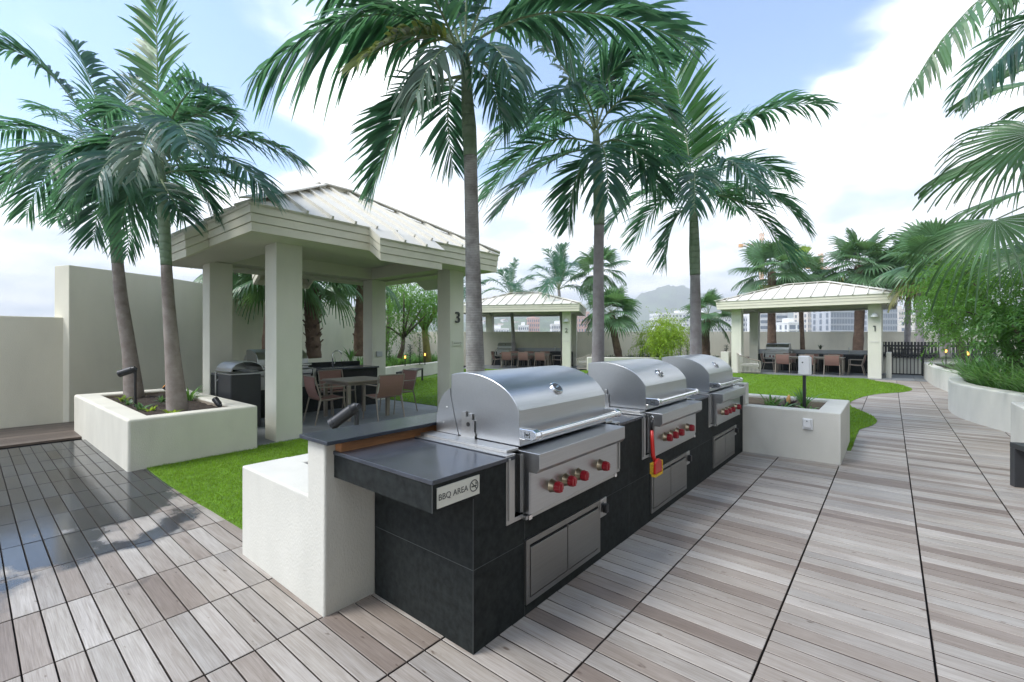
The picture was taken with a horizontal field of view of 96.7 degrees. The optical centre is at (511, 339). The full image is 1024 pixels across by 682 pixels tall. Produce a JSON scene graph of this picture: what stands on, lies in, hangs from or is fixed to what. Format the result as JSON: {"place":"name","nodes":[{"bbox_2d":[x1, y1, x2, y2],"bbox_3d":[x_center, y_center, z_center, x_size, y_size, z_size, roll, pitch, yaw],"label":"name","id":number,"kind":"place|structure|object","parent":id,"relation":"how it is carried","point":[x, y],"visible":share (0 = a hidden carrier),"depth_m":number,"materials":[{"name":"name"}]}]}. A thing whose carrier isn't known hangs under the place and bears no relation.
{"place":"outdoors","nodes":[
{"label":"outdoors","id":0,"kind":"place"},
{"bbox_2d":[181,267,263,308],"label":"fan palm","id":1,"kind":"object","parent":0,"point":[198,279],"visible":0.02,"depth_m":12.46,"materials":[{"name":"green plant"}]},
{"bbox_2d":[319,282,401,356],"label":"fan palm","id":2,"kind":"object","parent":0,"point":[358,335],"visible":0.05,"depth_m":15.30,"materials":[{"name":"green plant"}]},
{"bbox_2d":[0,366,937,681],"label":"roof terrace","id":3,"kind":"structure","parent":0,"point":[464,366],"depth_m":3.00,"materials":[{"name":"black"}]},
{"bbox_2d":[0,316,62,428],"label":"boundary wall","id":4,"kind":"structure","parent":3,"relation":"on","point":[31,370],"depth_m":8.24,"materials":[{"name":"paint"}]},
{"bbox_2d":[0,421,81,447],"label":"border boards","id":5,"kind":"object","parent":3,"relation":"on","point":[31,435],"visible":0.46,"depth_m":7.34,"materials":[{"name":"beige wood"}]},
{"bbox_2d":[55,265,413,421],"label":"boundary wall","id":6,"kind":"structure","parent":3,"relation":"on","point":[86,311],"depth_m":9.72,"materials":[{"name":"paint"}]},
{"bbox_2d":[233,272,327,348],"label":"fan palm","id":7,"kind":"object","parent":3,"relation":"on","point":[247,281],"visible":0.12,"depth_m":12.14,"materials":[{"name":"green plant"}]},
{"bbox_2d":[250,281,362,358],"bbox_3d":[-5.771,-1.331,13.120,3.114,3.805,2.991,0,0,40],"label":"fan palm","id":8,"kind":"object","parent":3,"relation":"on","point":[312,333],"visible":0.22,"depth_m":13.15,"materials":[{"name":"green plant"}]},
{"bbox_2d":[0,379,1023,681],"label":"wood deck","id":9,"kind":"structure","parent":3,"relation":"on","point":[144,575],"depth_m":2.80,"materials":[{"name":"grey wood"}]},
{"bbox_2d":[74,389,256,471],"bbox_3d":[-5.457,1.258,7.036,3.808,0.645,1.490,0,0,40],"label":"concrete planter","id":10,"kind":"object","parent":9,"relation":"on","point":[128,438],"visible":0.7,"depth_m":5.95,"materials":[{"name":"beige paint"}]},
{"bbox_2d":[0,26,205,398],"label":"palm tree","id":11,"kind":"object","parent":10,"relation":"on","point":[30,166],"visible":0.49,"depth_m":7.72,"materials":[{"name":"green plant"}]},
{"bbox_2d":[117,366,136,406],"bbox_3d":[-5.705,0.708,6.761,0.260,0.605,0.106,0,0,-12],"label":"garden spotlight","id":12,"kind":"object","parent":10,"relation":"on","point":[126,371],"visible":0.97,"depth_m":6.75,"materials":[{"name":"black metal"}]},
{"bbox_2d":[38,0,317,411],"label":"palm tree","id":13,"kind":"object","parent":10,"relation":"on","point":[168,122],"visible":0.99,"depth_m":6.14,"materials":[{"name":"green plant"}]},
{"bbox_2d":[186,385,205,400],"bbox_3d":[-5.241,0.851,7.445,0.576,0.319,0.587,0,0,40],"label":"spiky plant","id":14,"kind":"object","parent":10,"relation":"on","point":[191,396],"visible":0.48,"depth_m":7.35,"materials":[{"name":"green plant"}]},
{"bbox_2d":[299,384,743,654],"bbox_3d":[1.040,1.060,4.492,1.109,1.020,5.765,0,0,40],"label":"grill counter","id":15,"kind":"object","parent":9,"relation":"on","point":[473,575],"visible":0.69,"depth_m":2.54,"materials":[{"name":"stone"}]},
{"bbox_2d":[437,474,479,508],"bbox_3d":[-0.248,0.715,2.140,0.008,0.093,0.271,0,0,40],"label":"sign","id":16,"kind":"object","parent":15,"relation":"attached to","point":[454,492],"visible":1,"depth_m":2.13,"materials":[{"name":"grey"}]},
{"bbox_2d":[414,365,624,525],"bbox_3d":[0.138,0.597,3.113,0.891,0.782,1.305,0,0,40],"label":"gas grill","id":17,"kind":"object","parent":15,"relation":"on","point":[552,433],"visible":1,"depth_m":2.76,"materials":[{"name":"metal"}]},
{"bbox_2d":[524,500,599,604],"bbox_3d":[0.343,1.297,2.845,0.022,0.358,0.835,0,0,40],"label":"access door","id":18,"kind":"structure","parent":15,"relation":"in","point":[553,553],"depth_m":2.77,"materials":[{"name":"metal"}]},
{"bbox_2d":[586,358,701,459],"bbox_3d":[1.232,0.597,4.426,0.891,0.782,1.305,0,0,40],"label":"gas grill","id":19,"kind":"object","parent":15,"relation":"on","point":[658,390],"visible":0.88,"depth_m":4.05,"materials":[{"name":"metal"}]},
{"bbox_2d":[650,416,662,477],"bbox_3d":[1.165,0.860,3.697,0.070,0.483,0.158,0,0,40],"label":"grill brush","id":20,"kind":"object","parent":19,"relation":"hanging from","point":[656,467],"visible":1,"depth_m":3.67,"materials":[{"name":"red plastic"}]},
{"bbox_2d":[650,452,686,513],"bbox_3d":[1.450,1.297,4.175,0.022,0.358,0.857,0,0,40],"label":"access door","id":21,"kind":"structure","parent":15,"relation":"in","point":[673,480],"depth_m":4.14,"materials":[{"name":"metal"}]},
{"bbox_2d":[662,354,744,427],"bbox_3d":[2.360,0.597,5.781,0.891,0.782,1.305,0,0,40],"label":"gas grill","id":22,"kind":"object","parent":15,"relation":"on","point":[712,376],"visible":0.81,"depth_m":5.38,"materials":[{"name":"metal"}]},
{"bbox_2d":[713,425,734,467],"bbox_3d":[2.586,1.297,5.539,0.022,0.358,0.902,0,0,40],"label":"access door","id":23,"kind":"structure","parent":15,"relation":"in","point":[723,442],"depth_m":5.47,"materials":[{"name":"metal"}]},
{"bbox_2d":[243,382,849,616],"bbox_3d":[1.544,1.081,5.019,3.110,0.997,7.150,0,0,40],"label":"concrete planter","id":24,"kind":"object","parent":9,"relation":"on","point":[309,528],"visible":0.43,"depth_m":2.81,"materials":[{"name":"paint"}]},
{"bbox_2d":[327,403,360,428],"bbox_3d":[-1.218,0.742,3.313,0.238,0.555,0.091,0,0,-9],"label":"garden spotlight","id":25,"kind":"object","parent":24,"relation":"on","point":[342,416],"visible":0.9,"depth_m":3.28,"materials":[{"name":"black metal"}]},
{"bbox_2d":[240,0,715,371],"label":"palm tree","id":26,"kind":"object","parent":24,"relation":"on","point":[376,29],"visible":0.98,"depth_m":4.25,"materials":[{"name":"green plant"}]},
{"bbox_2d":[477,1,700,362],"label":"palm tree","id":27,"kind":"object","parent":24,"relation":"on","point":[598,84],"visible":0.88,"depth_m":6.10,"materials":[{"name":"green plant"}]},
{"bbox_2d":[593,26,841,354],"bbox_3d":[3.412,-2.417,8.076,4.117,6.440,3.791,0,0,-9],"label":"palm tree","id":28,"kind":"object","parent":24,"relation":"in","point":[712,184],"visible":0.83,"depth_m":8.05,"materials":[{"name":"green plant"}]},
{"bbox_2d":[750,391,783,405],"bbox_3d":[3.708,0.879,6.691,0.662,0.302,0.637,0,0,40],"label":"strap leaf plant","id":29,"kind":"object","parent":24,"relation":"on","point":[776,403],"visible":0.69,"depth_m":6.59,"materials":[{"name":"green plant"}]},
{"bbox_2d":[798,356,811,407],"bbox_3d":[4.221,0.680,6.559,0.155,0.880,0.117,0,0,40],"label":"control box","id":30,"kind":"object","parent":24,"relation":"on","point":[804,366],"visible":0.87,"depth_m":6.53,"materials":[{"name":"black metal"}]},
{"bbox_2d":[790,388,825,407],"bbox_3d":[4.349,0.874,6.741,0.698,0.313,0.471,0,0,-13],"label":"strap leaf plant","id":31,"kind":"object","parent":24,"relation":"in","point":[800,395],"visible":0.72,"depth_m":6.74,"materials":[{"name":"green plant"}]},
{"bbox_2d":[803,418,812,429],"bbox_3d":[3.735,1.075,5.751,0.110,0.140,0.049,0,0,40],"label":"outlet","id":32,"kind":"object","parent":24,"relation":"attached to","point":[807,423],"visible":1,"depth_m":5.74,"materials":[{"name":"white plastic"}]},
{"bbox_2d":[948,375,1023,432],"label":"curved planter","id":33,"kind":"object","parent":9,"relation":"on","point":[990,407],"visible":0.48,"depth_m":8.15,"materials":[{"name":"paint"}]},
{"bbox_2d":[894,223,1023,367],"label":"feathery tree","id":34,"kind":"object","parent":33,"relation":"in","point":[961,294],"visible":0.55,"depth_m":9.24,"materials":[{"name":"green plant"}]},
{"bbox_2d":[906,61,1023,313],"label":"fan palm","id":35,"kind":"object","parent":33,"relation":"in","point":[1013,158],"visible":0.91,"depth_m":6.17,"materials":[{"name":"green plant"}]},
{"bbox_2d":[927,351,1023,392],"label":"strap leaf plants","id":36,"kind":"object","parent":33,"relation":"on","point":[977,371],"visible":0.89,"depth_m":8.51,"materials":[{"name":"green plant"}]},
{"bbox_2d":[947,286,1023,377],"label":"feathery tree","id":37,"kind":"object","parent":33,"relation":"in","point":[1012,322],"visible":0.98,"depth_m":8.36,"materials":[{"name":"green plant"}]},
{"bbox_2d":[1010,442,1023,487],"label":"bench","id":38,"kind":"object","parent":9,"relation":"on","point":[1016,464],"visible":1,"depth_m":4.72,"materials":[{"name":"grey metal"}]},
{"bbox_2d":[1011,402,1023,442],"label":"concrete block","id":39,"kind":"structure","parent":9,"relation":"on","point":[1017,421],"depth_m":6.47,"materials":[{"name":"paint"}]},
{"bbox_2d":[147,368,911,529],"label":"grass","id":40,"kind":"structure","parent":3,"relation":"on","point":[815,379],"depth_m":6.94,"materials":[{"name":"green plant"}]},
{"bbox_2d":[386,361,436,376],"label":"planter wall","id":41,"kind":"structure","parent":40,"relation":"on","point":[429,368],"depth_m":18.80,"materials":[{"name":"paint"}]},
{"bbox_2d":[352,283,436,358],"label":"feathery tree","id":42,"kind":"object","parent":41,"relation":"on","point":[403,335],"visible":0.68,"depth_m":17.53,"materials":[{"name":"green plant"}]},
{"bbox_2d":[587,357,720,369],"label":"planter wall","id":43,"kind":"structure","parent":3,"relation":"on","point":[589,359],"depth_m":22.02,"materials":[{"name":"paint"}]},
{"bbox_2d":[414,332,1022,365],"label":"boundary wall","id":44,"kind":"structure","parent":3,"relation":"on","point":[719,342],"depth_m":27.00,"materials":[{"name":"paint"}]},
{"bbox_2d":[810,227,905,349],"bbox_3d":[19.387,-2.760,25.647,4.474,7.192,4.201,0,0,40],"label":"fan palm","id":45,"kind":"object","parent":3,"relation":"on","point":[853,247],"visible":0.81,"depth_m":25.05,"materials":[{"name":"green plant"}]},
{"bbox_2d":[870,240,958,351],"bbox_3d":[22.599,-2.584,25.955,4.731,6.639,4.296,0,0,40],"label":"fan palm","id":46,"kind":"object","parent":3,"relation":"on","point":[907,333],"visible":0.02,"depth_m":25.85,"materials":[{"name":"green plant"}]},
{"bbox_2d":[868,220,964,351],"bbox_3d":[21.450,-2.817,24.033,4.179,6.991,4.474,0,0,40],"label":"fan palm","id":47,"kind":"object","parent":3,"relation":"on","point":[919,338],"visible":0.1,"depth_m":23.97,"materials":[{"name":"green plant"}]},
{"bbox_2d":[924,362,965,391],"bbox_3d":[15.743,1.250,13.828,4.500,0.660,7.400,0,0,40],"label":"curved planter","id":48,"kind":"object","parent":3,"relation":"on","point":[939,378],"visible":0.27,"depth_m":14.65,"materials":[{"name":"paint"}]},
{"bbox_2d":[867,217,996,358],"bbox_3d":[14.809,-1.842,15.975,3.728,5.075,3.641,0,0,40],"label":"fan palm","id":49,"kind":"object","parent":48,"relation":"in","point":[916,236],"visible":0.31,"depth_m":16.05,"materials":[{"name":"green plant"}]},
{"bbox_2d":[901,269,992,363],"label":"feathery tree","id":50,"kind":"object","parent":48,"relation":"in","point":[956,342],"visible":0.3,"depth_m":13.67,"materials":[{"name":"green plant"}]},
{"bbox_2d":[903,0,1023,120],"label":"palm tree","id":51,"kind":"object","parent":3,"relation":"on","point":[1012,56],"visible":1,"depth_m":5.41,"materials":[{"name":"green plant"}]},
{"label":"bed soil","id":52,"kind":"structure","parent":3,"relation":"on","visible":0},
{"bbox_2d":[333,351,436,366],"bbox_3d":[-4.944,0.795,18.755,2.343,0.650,8.664,0,0,14],"label":"bed planting","id":53,"kind":"object","parent":52,"relation":"on","point":[394,361],"visible":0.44,"depth_m":19.03,"materials":[{"name":"green plant"}]},
{"bbox_2d":[353,283,417,355],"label":"feathery tree","id":54,"kind":"object","parent":52,"relation":"on","point":[392,287],"visible":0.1,"depth_m":20.86,"materials":[{"name":"green plant"}]},
{"bbox_2d":[386,282,436,361],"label":"feathery tree","id":55,"kind":"object","parent":52,"relation":"on","point":[426,348],"visible":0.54,"depth_m":18.34,"materials":[{"name":"green plant"}]},
{"bbox_2d":[481,256,533,358],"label":"palm tree","id":56,"kind":"object","parent":52,"relation":"on","point":[510,277],"visible":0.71,"depth_m":25.90,"materials":[{"name":"green plant"}]},
{"bbox_2d":[511,242,604,356],"bbox_3d":[2.761,-2.144,25.476,4.980,6.577,5.407,0,0,-29],"label":"palm tree","id":57,"kind":"object","parent":52,"relation":"on","point":[560,272],"visible":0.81,"depth_m":25.25,"materials":[{"name":"green plant"}]},
{"bbox_2d":[570,244,630,300],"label":"fan palm","id":58,"kind":"object","parent":52,"relation":"on","point":[587,262],"visible":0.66,"depth_m":24.83,"materials":[{"name":"green plant"}]},
{"bbox_2d":[581,283,641,356],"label":"fan palm","id":59,"kind":"object","parent":52,"relation":"on","point":[617,298],"visible":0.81,"depth_m":22.63,"materials":[{"name":"green plant"}]},
{"bbox_2d":[628,306,689,360],"bbox_3d":[7.390,-0.011,22.522,3.540,3.348,3.924,0,0,40],"label":"weeping bush","id":60,"kind":"object","parent":52,"relation":"on","point":[664,336],"visible":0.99,"depth_m":21.96,"materials":[{"name":"green plant"}]},
{"bbox_2d":[679,288,730,354],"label":"fan palm","id":61,"kind":"object","parent":52,"relation":"on","point":[709,321],"visible":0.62,"depth_m":23.74,"materials":[{"name":"green plant"}]},
{"bbox_2d":[0,0,1023,330],"label":"sky","id":62,"kind":"structure","parent":0,"point":[864,168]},
{"bbox_2d":[414,316,649,331],"bbox_3d":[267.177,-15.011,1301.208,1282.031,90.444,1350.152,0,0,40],"label":"hillside","id":63,"kind":"structure","parent":0,"point":[546,322],"depth_m":1052.84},
{"bbox_2d":[527,317,539,331],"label":"building","id":64,"kind":"structure","parent":0,"point":[533,323],"depth_m":330.00,"materials":[{"name":"pink concrete"}]},
{"bbox_2d":[550,321,559,331],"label":"building","id":65,"kind":"structure","parent":0,"point":[555,327],"depth_m":310.00,"materials":[{"name":"white concrete"}]},
{"bbox_2d":[577,312,589,331],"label":"building","id":66,"kind":"structure","parent":0,"point":[580,327],"depth_m":300.00,"materials":[{"name":"pink concrete"}]},
{"bbox_2d":[257,365,926,446],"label":"paving","id":67,"kind":"structure","parent":0,"point":[322,424],"depth_m":9.79,"materials":[{"name":"grey stone"}]},
{"bbox_2d":[215,360,263,426],"bbox_3d":[-4.793,0.961,7.986,0.628,1.157,0.557,0,0,36],"label":"grill","id":68,"kind":"object","parent":67,"relation":"on","point":[243,386],"visible":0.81,"depth_m":7.87,"materials":[{"name":"grey metal"}]},
{"bbox_2d":[211,350,378,417],"bbox_3d":[-4.560,0.916,9.847,0.870,1.309,3.320,0,0,40],"label":"sink counter","id":69,"kind":"object","parent":67,"relation":"on","point":[352,368],"visible":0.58,"depth_m":10.25,"materials":[{"name":"stone"}]},
{"bbox_2d":[237,349,315,389],"bbox_3d":[-4.822,0.597,9.367,0.891,0.782,1.305,0,0,40],"label":"gas grill","id":70,"kind":"object","parent":69,"relation":"in","point":[256,355],"visible":0.21,"depth_m":9.04,"materials":[{"name":"metal"}]},
{"bbox_2d":[303,375,346,425],"bbox_3d":[-3.486,1.101,8.475,0.600,0.874,0.584,0,0,-44],"label":"dining chair","id":71,"kind":"object","parent":67,"relation":"on","point":[309,383],"visible":0.98,"depth_m":8.36,"materials":[{"name":"brown fabric"}]},
{"bbox_2d":[155,181,500,441],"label":"pavilion","id":72,"kind":"structure","parent":67,"relation":"on","point":[323,232],"depth_m":7.85,"materials":[{"name":"beige paint"}]},
{"bbox_2d":[317,369,356,414],"bbox_3d":[-3.714,1.101,9.664,0.600,0.874,0.584,0,0,40],"label":"dining chair","id":73,"kind":"object","parent":67,"relation":"on","point":[327,374],"visible":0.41,"depth_m":9.76,"materials":[{"name":"brown"}]},
{"bbox_2d":[322,376,389,421],"bbox_3d":[-3.102,1.163,9.089,0.950,0.745,0.950,0,0,40],"label":"dining table","id":74,"kind":"object","parent":67,"relation":"on","point":[348,382],"visible":0.77,"depth_m":8.96,"materials":[{"name":"beige metal"}]},
{"bbox_2d":[363,373,404,421],"bbox_3d":[-2.474,1.101,8.799,0.600,0.874,0.584,0,0,44],"label":"dining chair","id":75,"kind":"object","parent":67,"relation":"on","point":[391,385],"visible":0.98,"depth_m":8.63,"materials":[{"name":"brown fabric"}]},
{"bbox_2d":[379,369,417,413],"bbox_3d":[-2.411,1.101,9.683,0.584,0.874,0.600,0,0,44],"label":"dining chair","id":76,"kind":"object","parent":67,"relation":"on","point":[410,379],"visible":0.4,"depth_m":9.78,"materials":[{"name":"brown fabric"}]},
{"bbox_2d":[501,352,513,367],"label":"dining chair","id":77,"kind":"object","parent":67,"relation":"on","point":[506,355],"visible":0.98,"depth_m":24.07,"materials":[{"name":"brown"}]},
{"bbox_2d":[464,292,586,366],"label":"pavilion","id":78,"kind":"structure","parent":67,"relation":"on","point":[525,304],"depth_m":23.10,"materials":[{"name":"beige paint"}]},
{"bbox_2d":[501,353,550,367],"bbox_3d":[0.773,1.167,24.730,2.600,0.745,0.900,0,0,13],"label":"dining table","id":79,"kind":"object","parent":67,"relation":"on","point":[548,359],"visible":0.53,"depth_m":24.58,"materials":[{"name":"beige metal"}]},
{"bbox_2d":[492,346,572,365],"bbox_3d":[1.124,0.972,26.506,4.800,1.195,0.780,0,0,13],"label":"sink counter","id":80,"kind":"object","parent":67,"relation":"on","point":[555,351],"visible":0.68,"depth_m":26.23,"materials":[{"name":"stone"}]},
{"bbox_2d":[495,343,517,355],"bbox_3d":[-0.296,0.597,26.787,1.305,0.782,0.891,0,0,13],"label":"gas grill","id":81,"kind":"object","parent":80,"relation":"in","point":[504,346],"visible":0.5,"depth_m":26.51,"materials":[{"name":"metal"}]},
{"bbox_2d":[534,352,546,366],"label":"dining chair","id":82,"kind":"object","parent":67,"relation":"on","point":[539,356],"visible":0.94,"depth_m":23.68,"materials":[{"name":"brown"}]},
{"bbox_2d":[576,354,591,368],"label":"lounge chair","id":83,"kind":"object","parent":67,"relation":"on","point":[582,361],"visible":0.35,"depth_m":22.48,"materials":[{"name":"beige"}]},
{"bbox_2d":[721,351,730,366],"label":"garden wall","id":84,"kind":"structure","parent":67,"relation":"on","point":[725,356],"depth_m":21.19,"materials":[{"name":"paint"}]},
{"bbox_2d":[737,353,760,373],"bbox_3d":[10.684,1.077,20.570,0.963,0.918,0.926,0,0,25],"label":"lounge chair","id":85,"kind":"object","parent":67,"relation":"on","point":[741,360],"visible":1,"depth_m":20.27,"materials":[{"name":"beige plastic"}]},
{"bbox_2d":[728,237,816,342],"bbox_3d":[14.520,-2.484,25.424,4.399,6.623,4.076,0,0,40],"label":"fan palm","id":86,"kind":"object","parent":67,"relation":"on","point":[760,253],"visible":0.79,"depth_m":25.28,"materials":[{"name":"green plant"}]},
{"bbox_2d":[775,354,791,373],"bbox_3d":[12.242,1.106,20.532,0.584,0.874,0.600,0,0,40],"label":"dining chair","id":87,"kind":"object","parent":67,"relation":"on","point":[782,358],"visible":0.99,"depth_m":20.36,"materials":[{"name":"brown fabric"}]},
{"bbox_2d":[714,281,901,378],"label":"pavilion","id":88,"kind":"structure","parent":67,"relation":"on","point":[816,297],"depth_m":19.72,"materials":[{"name":"beige paint"}]},
{"bbox_2d":[774,356,845,374],"bbox_3d":[13.342,1.167,20.447,2.600,0.745,0.900,0,0,40],"label":"dining table","id":89,"kind":"object","parent":67,"relation":"on","point":[841,358],"visible":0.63,"depth_m":19.93,"materials":[{"name":"beige metal"}]},
{"bbox_2d":[758,347,867,373],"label":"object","id":90,"kind":"object","parent":67,"relation":"on","point":[853,354],"visible":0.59,"depth_m":21.33,"materials":[{"name":"wood"}]},
{"bbox_2d":[762,343,792,358],"bbox_3d":[13.323,0.597,22.765,1.305,0.782,0.891,0,0,40],"label":"gas grill","id":91,"kind":"object","parent":90,"relation":"in","point":[772,349],"visible":0.77,"depth_m":22.59,"materials":[{"name":"metal"}]},
{"bbox_2d":[823,355,840,374],"bbox_3d":[13.626,1.106,19.380,0.584,0.874,0.600,0,0,37],"label":"dining chair","id":92,"kind":"object","parent":67,"relation":"on","point":[831,360],"visible":0.98,"depth_m":19.18,"materials":[{"name":"brown fabric"}]},
{"bbox_2d":[847,355,865,375],"bbox_3d":[14.662,1.106,19.347,0.600,0.874,0.584,0,0,42],"label":"dining chair","id":93,"kind":"object","parent":67,"relation":"on","point":[863,361],"visible":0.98,"depth_m":19.32,"materials":[{"name":"brown"}]},
{"bbox_2d":[886,352,891,377],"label":"garden wall","id":94,"kind":"structure","parent":67,"relation":"on","point":[888,364],"depth_m":17.88,"materials":[{"name":"paint"}]},
{"bbox_2d":[890,347,923,375],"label":"metal gate","id":95,"kind":"structure","parent":67,"relation":"on","point":[922,362],"depth_m":19.10,"materials":[{"name":"black metal"}]},
{"bbox_2d":[883,352,1000,373],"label":"garden wall","id":96,"kind":"structure","parent":67,"relation":"on","point":[907,364],"depth_m":20.09,"materials":[{"name":"paint"}]},
{"bbox_2d":[883,342,996,358],"bbox_3d":[18.128,0.470,19.545,3.750,0.700,0.080,0,0,40],"label":"slatted fence","id":97,"kind":"object","parent":96,"relation":"attached to","point":[910,345],"visible":0.41,"depth_m":19.84,"materials":[{"name":"grey metal"}]},
{"bbox_2d":[416,285,793,326],"bbox_3d":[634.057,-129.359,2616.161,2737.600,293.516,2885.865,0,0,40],"label":"mountain","id":98,"kind":"structure","parent":0,"point":[669,298],"depth_m":2026.38,"materials":[{"name":"grey stone"}]},
{"bbox_2d":[649,310,730,331],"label":"building","id":99,"kind":"structure","parent":0,"point":[683,315],"depth_m":330.00,"materials":[{"name":"white concrete"}]},
{"bbox_2d":[747,313,767,331],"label":"building","id":100,"kind":"structure","parent":0,"point":[763,321],"depth_m":259.92,"materials":[{"name":"white concrete"}]},
{"bbox_2d":[776,318,804,331],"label":"building","id":101,"kind":"structure","parent":0,"point":[787,325],"depth_m":242.45,"materials":[{"name":"white concrete"}]},
{"bbox_2d":[794,312,810,331],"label":"building","id":102,"kind":"structure","parent":0,"point":[807,318],"depth_m":281.17,"materials":[{"name":"white concrete"}]},
{"bbox_2d":[774,244,832,349],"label":"fan palm","id":103,"kind":"object","parent":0,"point":[816,274],"visible":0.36,"depth_m":26.60,"materials":[{"name":"green plant"}]},
{"bbox_2d":[811,311,853,331],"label":"building","id":104,"kind":"structure","parent":0,"point":[833,321],"depth_m":235.12,"materials":[{"name":"white glass"}]},
{"bbox_2d":[813,313,827,330],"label":"windows","id":105,"kind":"structure","parent":104,"relation":"in","point":[814,315],"depth_m":241.65,"materials":[{"name":"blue glass"}]},
{"bbox_2d":[864,305,897,331],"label":"building","id":106,"kind":"structure","parent":0,"point":[890,318],"depth_m":239.96,"materials":[{"name":"grey glass"}]},
{"bbox_2d":[897,306,912,318],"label":"building","id":107,"kind":"structure","parent":0,"point":[900,313],"depth_m":270.00,"materials":[{"name":"white glass"}]},
{"bbox_2d":[897,315,936,331],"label":"building","id":108,"kind":"structure","parent":0,"point":[900,328],"depth_m":256.04,"materials":[{"name":"white glass"}]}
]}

